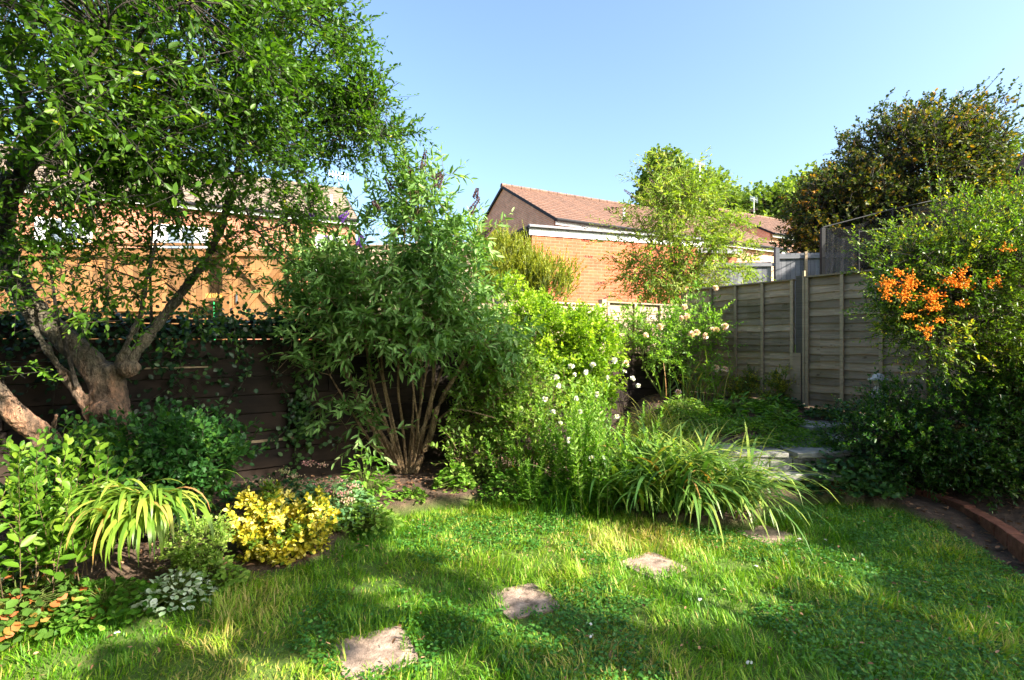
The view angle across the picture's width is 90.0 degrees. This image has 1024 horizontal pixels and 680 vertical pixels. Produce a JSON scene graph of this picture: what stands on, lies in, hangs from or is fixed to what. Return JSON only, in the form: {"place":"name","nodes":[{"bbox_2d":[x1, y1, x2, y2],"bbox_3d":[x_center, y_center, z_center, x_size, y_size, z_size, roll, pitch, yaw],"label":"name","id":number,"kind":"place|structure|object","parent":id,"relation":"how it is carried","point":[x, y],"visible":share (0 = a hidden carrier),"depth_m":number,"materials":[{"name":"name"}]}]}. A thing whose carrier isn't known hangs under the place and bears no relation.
{"place":"outdoors","nodes":[
{"label":"outdoors","id":0,"kind":"place"},
{"bbox_2d":[0,345,1023,679],"bbox_3d":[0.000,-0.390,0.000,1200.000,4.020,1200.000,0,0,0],"label":"ground","id":1,"kind":"structure","parent":0,"point":[442,499],"depth_m":3.37,"materials":[{"name":"green plant"}]},
{"bbox_2d":[0,538,34,595],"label":"dead nettle","id":2,"kind":"object","parent":1,"relation":"on","point":[2,557],"visible":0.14,"depth_m":3.10,"materials":[{"name":"green plant"}]},
{"bbox_2d":[0,561,112,650],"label":"heuchera","id":3,"kind":"object","parent":1,"relation":"on","point":[22,611],"visible":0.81,"depth_m":2.81,"materials":[{"name":"green plant"}]},
{"bbox_2d":[0,1,115,459],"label":"leaning tree","id":4,"kind":"object","parent":1,"relation":"on","point":[19,417],"visible":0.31,"depth_m":3.39,"materials":[{"name":"green plant"}]},
{"bbox_2d":[0,425,140,596],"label":"privet","id":5,"kind":"object","parent":1,"relation":"on","point":[40,540],"visible":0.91,"depth_m":2.92,"materials":[{"name":"green plant"}]},
{"bbox_2d":[0,406,156,560],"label":"plum suckers","id":6,"kind":"object","parent":1,"relation":"on","point":[75,434],"visible":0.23,"depth_m":3.37,"materials":[{"name":"green plant"}]},
{"bbox_2d":[35,572,169,635],"bbox_3d":[-2.349,1.470,2.951,0.652,0.211,0.550,0,0,0],"label":"strawberry plant","id":7,"kind":"object","parent":1,"relation":"on","point":[121,593],"visible":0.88,"depth_m":2.87,"materials":[{"name":"green plant"}]},
{"bbox_2d":[0,242,221,339],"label":"pine fence","id":8,"kind":"object","parent":1,"relation":"on","point":[199,293],"visible":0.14,"depth_m":9.88,"materials":[{"name":"wood"}]},
{"bbox_2d":[21,469,243,570],"bbox_3d":[-2.318,1.048,3.029,1.152,0.441,0.922,0,0,0],"label":"crocosmia","id":9,"kind":"object","parent":1,"relation":"on","point":[126,509],"visible":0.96,"depth_m":2.90,"materials":[{"name":"green plant"}]},
{"bbox_2d":[45,396,270,544],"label":"plum suckers","id":10,"kind":"object","parent":1,"relation":"on","point":[187,448],"visible":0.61,"depth_m":3.69,"materials":[{"name":"green plant"}]},
{"bbox_2d":[129,568,218,615],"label":"dead nettle","id":11,"kind":"object","parent":1,"relation":"on","point":[175,592],"visible":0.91,"depth_m":3.07,"materials":[{"name":"silver plant"}]},
{"bbox_2d":[0,144,359,339],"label":"terrace house","id":12,"kind":"structure","parent":1,"relation":"on","point":[334,196],"depth_m":18.06,"materials":[{"name":"brick"}]},
{"bbox_2d":[34,217,91,246],"bbox_3d":[-14.074,-3.150,16.086,1.400,1.300,0.060,0,0,-27],"label":"window","id":13,"kind":"structure","parent":12,"relation":"in","point":[63,225],"depth_m":16.02,"materials":[{"name":"white plastic"}]},
{"bbox_2d":[152,224,207,247],"bbox_3d":[-11.307,-3.250,17.485,1.600,1.300,0.060,0,0,-27],"label":"window","id":14,"kind":"structure","parent":12,"relation":"in","point":[154,236],"depth_m":17.44,"materials":[{"name":"white plastic"}]},
{"bbox_2d":[315,235,344,247],"bbox_3d":[-6.957,-3.300,19.684,1.150,1.400,0.060,0,0,-27],"label":"window","id":15,"kind":"structure","parent":12,"relation":"in","point":[318,236],"depth_m":19.48,"materials":[{"name":"white plastic"}]},
{"bbox_2d":[155,509,238,573],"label":"shrub","id":16,"kind":"object","parent":1,"relation":"on","point":[190,549],"visible":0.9,"depth_m":3.32,"materials":[{"name":"green plant"}]},
{"bbox_2d":[169,552,250,595],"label":"geranium","id":17,"kind":"object","parent":1,"relation":"on","point":[219,568],"visible":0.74,"depth_m":3.27,"materials":[{"name":"green plant"}]},
{"bbox_2d":[204,293,221,339],"bbox_3d":[-5.648,-0.221,9.714,0.340,1.352,0.101,0,0,0],"label":"broom","id":18,"kind":"object","parent":1,"relation":"on","point":[212,298],"visible":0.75,"depth_m":9.67,"materials":[{"name":"brown wood"}]},
{"bbox_2d":[0,0,438,462],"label":"plum tree","id":19,"kind":"object","parent":1,"relation":"on","point":[93,86],"visible":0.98,"depth_m":3.69,"materials":[{"name":"green plant"}]},
{"bbox_2d":[222,239,299,339],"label":"garden gate","id":20,"kind":"structure","parent":1,"relation":"on","point":[255,301],"depth_m":9.78,"materials":[{"name":"brown wood"}]},
{"bbox_2d":[210,469,334,521],"bbox_3d":[-2.099,1.321,4.493,1.048,0.341,0.866,0,0,0],"label":"nettle","id":21,"kind":"object","parent":1,"relation":"on","point":[292,484],"visible":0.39,"depth_m":4.46,"materials":[{"name":"green plant"}]},
{"bbox_2d":[223,479,340,567],"bbox_3d":[-1.691,1.387,3.800,0.808,0.719,0.597,0,0,0],"label":"golden euonymus","id":22,"kind":"object","parent":1,"relation":"on","point":[264,517],"visible":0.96,"depth_m":3.70,"materials":[{"name":"yellow plant"}]},
{"bbox_2d":[255,460,383,527],"bbox_3d":[-1.612,1.266,4.351,1.054,0.489,0.768,0,0,0],"label":"sedum","id":23,"kind":"object","parent":1,"relation":"on","point":[342,492],"visible":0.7,"depth_m":4.30,"materials":[{"name":"green plant"}]},
{"bbox_2d":[0,316,686,509],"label":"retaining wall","id":24,"kind":"structure","parent":1,"relation":"on","point":[266,401],"depth_m":5.33,"materials":[{"name":"brown wood"}]},
{"bbox_2d":[0,292,440,459],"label":"ivy","id":25,"kind":"object","parent":24,"relation":"attached to","point":[267,325],"visible":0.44,"depth_m":4.81,"materials":[{"name":"green plant"}]},
{"bbox_2d":[272,371,338,481],"bbox_3d":[-2.211,0.928,5.433,0.695,1.207,0.318,0,0,0],"label":"ivy","id":26,"kind":"object","parent":24,"relation":"attached to","point":[301,413],"visible":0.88,"depth_m":5.39,"materials":[{"name":"green plant"}]},
{"bbox_2d":[495,294,686,353],"bbox_3d":[1.417,-0.185,7.834,3.810,0.870,0.105,0,0,-32],"label":"lap fence","id":27,"kind":"object","parent":24,"relation":"on","point":[613,305],"visible":0.2,"depth_m":8.12,"materials":[{"name":"beige wood"}]},
{"bbox_2d":[333,446,400,504],"bbox_3d":[-1.361,1.232,4.741,0.632,0.548,0.551,0,0,0],"label":"foxglove","id":28,"kind":"object","parent":1,"relation":"on","point":[367,486],"visible":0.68,"depth_m":4.71,"materials":[{"name":"green plant"}]},
{"bbox_2d":[332,498,404,535],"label":"geranium","id":29,"kind":"object","parent":1,"relation":"on","point":[387,515],"visible":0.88,"depth_m":4.19,"materials":[{"name":"green plant"}]},
{"bbox_2d":[335,626,417,679],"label":"stepping stone","id":30,"kind":"object","parent":1,"relation":"on","point":[380,647],"visible":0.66,"depth_m":2.59,"materials":[{"name":"beige stone"}]},
{"bbox_2d":[241,140,548,473],"bbox_3d":[-1.221,-0.403,5.557,3.323,3.769,2.104,0,0,0],"label":"buddleia","id":31,"kind":"object","parent":1,"relation":"on","point":[349,288],"visible":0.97,"depth_m":5.25,"materials":[{"name":"green plant"}]},
{"bbox_2d":[396,483,428,503],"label":"geranium","id":32,"kind":"object","parent":1,"relation":"on","point":[412,494],"visible":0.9,"depth_m":4.82,"materials":[{"name":"green plant"}]},
{"bbox_2d":[331,242,508,339],"bbox_3d":[-1.980,-0.910,10.539,3.923,2.220,0.109,0,0,7],"label":"pale fence","id":33,"kind":"object","parent":1,"relation":"on","point":[366,246],"visible":0.03,"depth_m":10.58,"materials":[{"name":"beige wood"}]},
{"bbox_2d":[431,459,477,493],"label":"geranium","id":34,"kind":"object","parent":1,"relation":"on","point":[451,480],"visible":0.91,"depth_m":5.12,"materials":[{"name":"green plant"}]},
{"bbox_2d":[454,446,509,485],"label":"border weeds","id":35,"kind":"object","parent":1,"relation":"on","point":[479,475],"visible":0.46,"depth_m":5.39,"materials":[{"name":"green plant"}]},
{"bbox_2d":[428,326,591,483],"bbox_3d":[-0.033,0.745,5.654,1.698,1.833,1.548,0,0,0],"label":"fuchsia","id":36,"kind":"object","parent":1,"relation":"on","point":[518,405],"visible":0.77,"depth_m":5.42,"materials":[{"name":"green plant"}]},
{"bbox_2d":[0,494,1023,679],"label":"lawn grass","id":37,"kind":"structure","parent":1,"relation":"on","point":[223,614],"depth_m":3.05,"materials":[{"name":"green plant"}]},
{"bbox_2d":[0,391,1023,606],"bbox_3d":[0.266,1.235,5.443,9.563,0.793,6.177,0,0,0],"label":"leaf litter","id":38,"kind":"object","parent":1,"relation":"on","point":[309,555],"visible":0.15,"depth_m":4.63,"materials":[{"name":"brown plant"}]},
{"bbox_2d":[477,465,565,504],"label":"geranium","id":39,"kind":"object","parent":1,"relation":"on","point":[507,477],"visible":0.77,"depth_m":4.93,"materials":[{"name":"green plant"}]},
{"bbox_2d":[491,583,559,619],"bbox_3d":[0.077,1.629,3.171,0.362,0.050,0.364,0,0,-22],"label":"stepping stone","id":40,"kind":"object","parent":1,"relation":"on","point":[532,595],"visible":0.64,"depth_m":3.15,"materials":[{"name":"beige stone"}]},
{"bbox_2d":[464,219,586,309],"bbox_3d":[0.185,-0.947,8.415,2.144,2.109,1.368,0,0,0],"label":"heather shrub","id":41,"kind":"object","parent":1,"relation":"on","point":[537,270],"visible":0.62,"depth_m":8.15,"materials":[{"name":"green plant"}]},
{"bbox_2d":[492,428,562,482],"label":"iris","id":42,"kind":"object","parent":1,"relation":"on","point":[529,456],"visible":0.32,"depth_m":5.30,"materials":[{"name":"green plant"}]},
{"bbox_2d":[471,268,629,452],"bbox_3d":[0.402,0.299,6.416,2.132,2.406,1.461,0,0,0],"label":"choisya","id":43,"kind":"object","parent":1,"relation":"on","point":[578,341],"visible":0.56,"depth_m":6.09,"materials":[{"name":"green plant"}]},
{"bbox_2d":[484,357,682,513],"bbox_3d":[0.629,0.840,4.947,1.844,1.365,1.101,0,0,0],"label":"phlox","id":44,"kind":"object","parent":1,"relation":"on","point":[588,441],"visible":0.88,"depth_m":4.80,"materials":[{"name":"green plant"}]},
{"bbox_2d":[516,473,657,519],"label":"border grass","id":45,"kind":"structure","parent":1,"relation":"on","point":[566,499],"depth_m":4.62,"materials":[{"name":"green plant"}]},
{"bbox_2d":[559,465,625,511],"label":"border weeds","id":46,"kind":"object","parent":1,"relation":"on","point":[601,500],"visible":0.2,"depth_m":4.72,"materials":[{"name":"green plant"}]},
{"bbox_2d":[509,224,703,303],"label":"brick outbuilding","id":47,"kind":"structure","parent":1,"relation":"on","point":[591,274],"depth_m":12.49,"materials":[{"name":"orange brick"}]},
{"bbox_2d":[609,474,671,513],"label":"border weeds","id":48,"kind":"object","parent":1,"relation":"on","point":[624,511],"visible":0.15,"depth_m":4.59,"materials":[{"name":"green plant"}]},
{"bbox_2d":[281,502,1023,679],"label":"clover","id":49,"kind":"object","parent":1,"relation":"on","point":[895,654],"visible":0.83,"depth_m":2.95,"materials":[{"name":"green plant"}]},
{"bbox_2d":[622,552,686,580],"bbox_3d":[1.000,1.615,3.626,0.354,0.050,0.352,0,0,-33],"label":"stepping stone","id":50,"kind":"object","parent":1,"relation":"on","point":[655,561],"visible":0.5,"depth_m":3.64,"materials":[{"name":"beige stone"}]},
{"bbox_2d":[612,396,707,446],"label":"sedge","id":51,"kind":"object","parent":1,"relation":"on","point":[647,422],"visible":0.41,"depth_m":6.30,"materials":[{"name":"green plant"}]},
{"bbox_2d":[630,143,697,210],"bbox_3d":[12.361,-8.214,41.211,5.875,14.688,6.706,0,0,0],"label":"tree","id":52,"kind":"object","parent":1,"relation":"on","point":[687,163],"visible":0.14,"depth_m":39.92,"materials":[{"name":"green plant"}]},
{"bbox_2d":[602,408,733,454],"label":"sedge","id":53,"kind":"object","parent":1,"relation":"on","point":[672,431],"visible":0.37,"depth_m":5.76,"materials":[{"name":"green plant"}]},
{"bbox_2d":[608,271,747,399],"bbox_3d":[2.311,0.034,7.903,2.346,2.212,1.347,0,0,0],"label":"rose bush","id":54,"kind":"object","parent":1,"relation":"on","point":[713,332],"visible":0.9,"depth_m":7.80,"materials":[{"name":"green plant"}]},
{"bbox_2d":[581,146,775,304],"bbox_3d":[3.182,-1.500,9.530,3.249,4.306,2.935,0,0,-38],"label":"pale buddleia","id":55,"kind":"object","parent":1,"relation":"on","point":[721,238],"visible":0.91,"depth_m":9.24,"materials":[{"name":"green plant"}]},
{"bbox_2d":[655,392,708,415],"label":"terrace weed","id":56,"kind":"object","parent":1,"relation":"on","point":[685,406],"visible":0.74,"depth_m":6.86,"materials":[{"name":"green plant"}]},
{"bbox_2d":[515,418,858,558],"bbox_3d":[1.703,1.167,4.769,2.651,0.878,2.494,0,0,37],"label":"day lily","id":57,"kind":"object","parent":1,"relation":"on","point":[703,479],"visible":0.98,"depth_m":4.39,"materials":[{"name":"green plant"}]},
{"bbox_2d":[648,345,742,402],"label":"tall grass","id":58,"kind":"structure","parent":1,"relation":"on","point":[685,392],"depth_m":7.56,"materials":[{"name":"green plant"}]},
{"bbox_2d":[698,249,742,261],"bbox_3d":[5.256,-1.100,15.294,2.700,3.000,2.669,0,0,-10],"label":"brick porch","id":59,"kind":"object","parent":1,"relation":"on","point":[732,259],"visible":0.07,"depth_m":14.35,"materials":[{"name":"orange brick"}]},
{"bbox_2d":[695,164,749,204],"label":"tree","id":60,"kind":"object","parent":1,"relation":"on","point":[723,177],"visible":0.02,"depth_m":47.15,"materials":[{"name":"green plant"}]},
{"bbox_2d":[688,176,763,216],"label":"tree","id":61,"kind":"object","parent":1,"relation":"on","point":[741,194],"visible":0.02,"depth_m":42.42,"materials":[{"name":"green plant"}]},
{"bbox_2d":[708,391,764,416],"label":"terrace weed","id":62,"kind":"object","parent":1,"relation":"on","point":[743,408],"visible":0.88,"depth_m":6.81,"materials":[{"name":"green plant"}]},
{"bbox_2d":[722,364,759,399],"bbox_3d":[3.470,0.667,7.726,0.552,0.702,0.508,0,0,-30],"label":"variegated euonymus","id":63,"kind":"object","parent":1,"relation":"on","point":[737,383],"visible":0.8,"depth_m":7.70,"materials":[{"name":"green plant"}]},
{"bbox_2d":[647,399,839,449],"bbox_3d":[2.808,1.047,6.281,1.889,0.456,1.920,0,0,0],"label":"ground cover","id":64,"kind":"object","parent":1,"relation":"on","point":[791,429],"visible":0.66,"depth_m":6.16,"materials":[{"name":"green plant"}]},
{"bbox_2d":[711,208,801,252],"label":"house","id":65,"kind":"structure","parent":1,"relation":"on","point":[767,230],"depth_m":28.54,"materials":[{"name":"brick"}]},
{"bbox_2d":[698,248,825,344],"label":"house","id":66,"kind":"structure","parent":1,"relation":"on","point":[789,265],"depth_m":11.08,"materials":[{"name":"wood"}]},
{"bbox_2d":[727,175,802,216],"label":"tree","id":67,"kind":"object","parent":1,"relation":"on","point":[755,193],"visible":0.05,"depth_m":42.18,"materials":[{"name":"green plant"}]},
{"bbox_2d":[736,525,800,546],"bbox_3d":[2.113,1.627,4.211,0.383,0.050,0.381,0,0,-28],"label":"stepping stone","id":68,"kind":"object","parent":1,"relation":"on","point":[760,531],"visible":0.51,"depth_m":4.24,"materials":[{"name":"beige stone"}]},
{"bbox_2d":[745,189,793,217],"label":"tree","id":69,"kind":"object","parent":1,"relation":"on","point":[757,211],"visible":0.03,"depth_m":42.44,"materials":[{"name":"green plant"}]},
{"bbox_2d":[746,184,797,216],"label":"tree","id":70,"kind":"object","parent":1,"relation":"on","point":[766,194],"depth_m":42.47,"materials":[{"name":"green plant"}]},
{"bbox_2d":[747,393,797,414],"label":"terrace weed","id":71,"kind":"object","parent":1,"relation":"on","point":[787,405],"visible":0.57,"depth_m":6.93,"materials":[{"name":"green plant"}]},
{"bbox_2d":[749,364,796,402],"bbox_3d":[3.725,0.665,7.304,0.614,0.676,0.474,0,0,17],"label":"variegated euonymus","id":72,"kind":"object","parent":1,"relation":"on","point":[780,385],"visible":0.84,"depth_m":7.24,"materials":[{"name":"green plant"}]},
{"bbox_2d":[755,176,807,218],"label":"tree","id":73,"kind":"object","parent":1,"relation":"on","point":[775,203],"depth_m":42.45,"materials":[{"name":"green plant"}]},
{"bbox_2d":[758,402,807,428],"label":"terrace weed","id":74,"kind":"object","parent":1,"relation":"on","point":[783,417],"visible":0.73,"depth_m":6.31,"materials":[{"name":"green plant"}]},
{"bbox_2d":[765,395,808,408],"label":"terrace weed","id":75,"kind":"object","parent":1,"relation":"on","point":[801,405],"visible":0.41,"depth_m":7.08,"materials":[{"name":"green plant"}]},
{"bbox_2d":[727,455,862,484],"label":"terrace wall","id":76,"kind":"structure","parent":1,"relation":"on","point":[797,462],"depth_m":5.18,"materials":[{"name":"grey stone"}]},
{"bbox_2d":[709,444,788,457],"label":"step slab","id":77,"kind":"structure","parent":76,"relation":"on","point":[779,455],"depth_m":5.19,"materials":[{"name":"beige stone"}]},
{"bbox_2d":[774,444,855,457],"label":"step slab","id":78,"kind":"structure","parent":76,"relation":"on","point":[806,452],"depth_m":5.17,"materials":[{"name":"grey stone"}]},
{"bbox_2d":[764,470,840,480],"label":"step slab","id":79,"kind":"structure","parent":1,"relation":"on","point":[787,472],"depth_m":5.03,"materials":[{"name":"beige stone"}]},
{"bbox_2d":[776,160,838,189],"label":"tree","id":80,"kind":"object","parent":1,"relation":"on","point":[803,173],"visible":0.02,"depth_m":49.26,"materials":[{"name":"green plant"}]},
{"bbox_2d":[771,432,853,444],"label":"path slab","id":81,"kind":"structure","parent":1,"relation":"on","point":[809,439],"depth_m":5.70,"materials":[{"name":"grey stone"}]},
{"bbox_2d":[791,420,853,430],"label":"path slab","id":82,"kind":"structure","parent":1,"relation":"on","point":[806,426],"depth_m":6.15,"materials":[{"name":"grey stone"}]},
{"bbox_2d":[801,403,855,419],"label":"terrace weed","id":83,"kind":"object","parent":1,"relation":"on","point":[816,411],"visible":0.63,"depth_m":6.55,"materials":[{"name":"green plant"}]},
{"bbox_2d":[821,481,851,490],"bbox_3d":[3.247,1.458,5.117,0.301,0.136,0.176,0,0,0],"label":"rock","id":84,"kind":"object","parent":1,"relation":"on","point":[832,484],"visible":0.12,"depth_m":5.06,"materials":[{"name":"stone"}]},
{"bbox_2d":[787,447,908,499],"bbox_3d":[3.304,1.273,5.083,1.086,0.419,0.881,0,0,0],"label":"ground ivy","id":85,"kind":"object","parent":1,"relation":"on","point":[851,475],"visible":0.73,"depth_m":4.87,"materials":[{"name":"green plant"}]},
{"bbox_2d":[681,258,1023,435],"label":"lap fence","id":86,"kind":"object","parent":1,"relation":"on","point":[827,359],"visible":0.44,"depth_m":7.06,"materials":[{"name":"grey wood"}]},
{"bbox_2d":[858,373,887,433],"bbox_3d":[4.280,0.765,5.980,0.300,0.750,0.300,0,0,0],"label":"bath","id":87,"kind":"object","parent":1,"relation":"on","point":[876,383],"visible":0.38,"depth_m":5.95,"materials":[{"name":"grey stone"}]},
{"bbox_2d":[855,484,911,503],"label":"ground ivy","id":88,"kind":"object","parent":1,"relation":"on","point":[866,492],"visible":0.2,"depth_m":4.91,"materials":[{"name":"green plant"}]},
{"bbox_2d":[763,68,1023,273],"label":"hawthorn","id":89,"kind":"object","parent":1,"relation":"on","point":[967,146],"visible":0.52,"depth_m":13.86,"materials":[{"name":"green plant"}]},
{"bbox_2d":[820,192,967,274],"bbox_3d":[8.235,-1.328,10.262,4.966,4.055,1.198,0,0,-28],"label":"fence","id":90,"kind":"object","parent":1,"relation":"on","point":[835,260],"visible":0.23,"depth_m":9.56,"materials":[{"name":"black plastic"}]},
{"bbox_2d":[809,349,1023,513],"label":"evergreen hedge","id":91,"kind":"object","parent":1,"relation":"on","point":[933,447],"visible":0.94,"depth_m":4.72,"materials":[{"name":"green plant"}]},
{"bbox_2d":[839,141,1023,478],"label":"firethorn","id":92,"kind":"object","parent":1,"relation":"on","point":[966,272],"visible":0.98,"depth_m":4.52,"materials":[{"name":"green plant"}]},
{"bbox_2d":[904,485,1023,564],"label":"brick edging","id":93,"kind":"object","parent":1,"relation":"on","point":[1011,538],"visible":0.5,"depth_m":4.11,"materials":[{"name":"brown brick"}]},
{"bbox_2d":[926,122,1023,176],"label":"tree","id":94,"kind":"object","parent":1,"relation":"on","point":[1019,144],"visible":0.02,"depth_m":21.18,"materials":[{"name":"green plant"}]},
{"bbox_2d":[992,163,1023,238],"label":"tree","id":95,"kind":"object","parent":1,"relation":"on","point":[1014,185],"depth_m":16.46,"materials":[{"name":"green plant"}]},
{"bbox_2d":[1014,155,1023,175],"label":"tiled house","id":96,"kind":"structure","parent":1,"relation":"on","point":[1018,167],"depth_m":9.95,"materials":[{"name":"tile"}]},
{"bbox_2d":[0,0,1023,244],"label":"sky","id":97,"kind":"structure","parent":0,"point":[561,96],"materials":[{"name":"blue"}]},
{"bbox_2d":[477,183,789,280],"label":"house","id":98,"kind":"structure","parent":0,"point":[539,206],"depth_m":21.43,"materials":[{"name":"brick"}]}
]}

